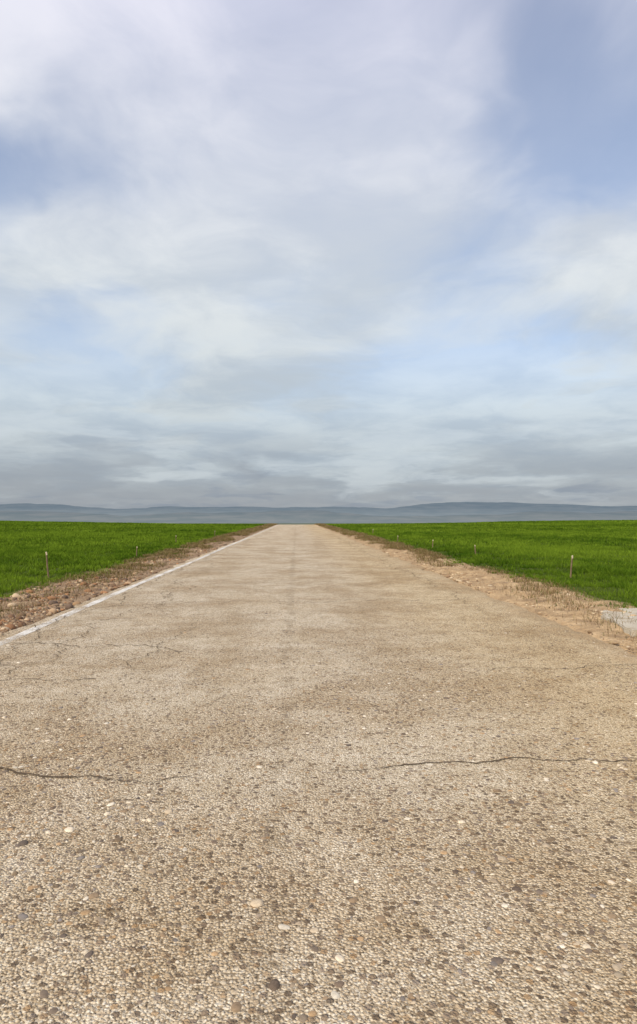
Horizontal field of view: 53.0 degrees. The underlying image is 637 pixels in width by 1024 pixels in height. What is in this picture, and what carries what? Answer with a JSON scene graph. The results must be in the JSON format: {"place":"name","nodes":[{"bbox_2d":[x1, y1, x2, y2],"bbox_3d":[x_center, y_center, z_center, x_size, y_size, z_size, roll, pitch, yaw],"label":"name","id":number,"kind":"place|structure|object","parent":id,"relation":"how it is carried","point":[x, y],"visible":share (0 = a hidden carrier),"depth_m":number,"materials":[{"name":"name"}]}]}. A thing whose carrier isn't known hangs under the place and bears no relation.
{"place":"outdoors","nodes":[
{"label":"outdoors","id":0,"kind":"place"},
{"bbox_2d":[0,520,266,597],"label":"wheat field","id":1,"kind":"structure","parent":0,"point":[131,536],"depth_m":28.34,"materials":[{"name":"green plant"}]},
{"bbox_2d":[0,525,636,1023],"bbox_3d":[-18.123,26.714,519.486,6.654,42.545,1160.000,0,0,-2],"label":"road","id":2,"kind":"structure","parent":0,"point":[298,565],"depth_m":2.85,"materials":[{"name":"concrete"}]},
{"bbox_2d":[0,525,276,644],"bbox_3d":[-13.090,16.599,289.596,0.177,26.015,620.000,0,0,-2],"label":"road edge line","id":3,"kind":"object","parent":2,"relation":"on","point":[27,631],"visible":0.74,"depth_m":9.70,"materials":[{"name":"white paint"}]},
{"bbox_2d":[0,528,634,782],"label":"road cracks","id":4,"kind":"object","parent":2,"relation":"on","point":[14,771],"visible":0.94,"depth_m":5.01,"materials":[{"name":"concrete"}]},
{"bbox_2d":[0,523,636,654],"bbox_3d":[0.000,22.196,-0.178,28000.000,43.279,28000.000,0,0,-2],"label":"ground","id":5,"kind":"structure","parent":0,"point":[570,618],"depth_m":10.87,"materials":[{"name":"soil"}]},
{"bbox_2d":[45,552,49,578],"bbox_3d":[-5.559,1.168,13.110,0.098,0.702,0.035,0,0,9],"label":"wooden stake","id":6,"kind":"object","parent":5,"relation":"on","point":[47,565],"visible":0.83,"depth_m":13.10,"materials":[{"name":"brown wood"}]},
{"bbox_2d":[0,534,252,635],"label":"gravel","id":7,"kind":"structure","parent":5,"relation":"on","point":[50,612],"depth_m":9.71,"materials":[{"name":"beige gravel"}]},
{"bbox_2d":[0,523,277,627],"bbox_3d":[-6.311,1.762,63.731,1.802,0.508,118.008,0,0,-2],"label":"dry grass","id":8,"kind":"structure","parent":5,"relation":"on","point":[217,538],"depth_m":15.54,"materials":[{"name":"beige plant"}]},
{"bbox_2d":[357,540,636,650],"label":"gravel","id":9,"kind":"structure","parent":5,"relation":"on","point":[612,642],"depth_m":11.28,"materials":[{"name":"beige gravel"}]},
{"bbox_2d":[570,555,572,577],"bbox_3d":[5.053,1.193,12.777,0.097,0.652,0.034,0,0,-15],"label":"wooden stake","id":10,"kind":"object","parent":5,"relation":"on","point":[571,566],"visible":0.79,"depth_m":12.77,"materials":[{"name":"brown wood"}]},
{"bbox_2d":[601,608,636,636],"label":"concrete slab","id":11,"kind":"object","parent":5,"relation":"on","point":[629,628],"depth_m":7.67,"materials":[{"name":"beige concrete"}]},
{"bbox_2d":[0,510,636,522],"bbox_3d":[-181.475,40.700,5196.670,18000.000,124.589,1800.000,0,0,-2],"label":"distant hills","id":12,"kind":"structure","parent":0,"point":[304,516],"depth_m":4823.90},
{"bbox_2d":[0,502,636,515],"bbox_3d":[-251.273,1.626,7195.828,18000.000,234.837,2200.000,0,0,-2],"label":"distant hills","id":13,"kind":"structure","parent":0,"point":[459,508],"depth_m":6850.42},
{"bbox_2d":[0,0,636,508],"label":"sky","id":14,"kind":"structure","parent":0,"point":[254,253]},
{"bbox_2d":[314,523,636,641],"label":"dry grass","id":15,"kind":"structure","parent":0,"point":[423,552],"depth_m":14.85,"materials":[{"name":"beige plant"}]},
{"bbox_2d":[328,520,636,611],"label":"wheat field","id":16,"kind":"structure","parent":0,"point":[494,536],"depth_m":26.09,"materials":[{"name":"green plant"}]}
]}

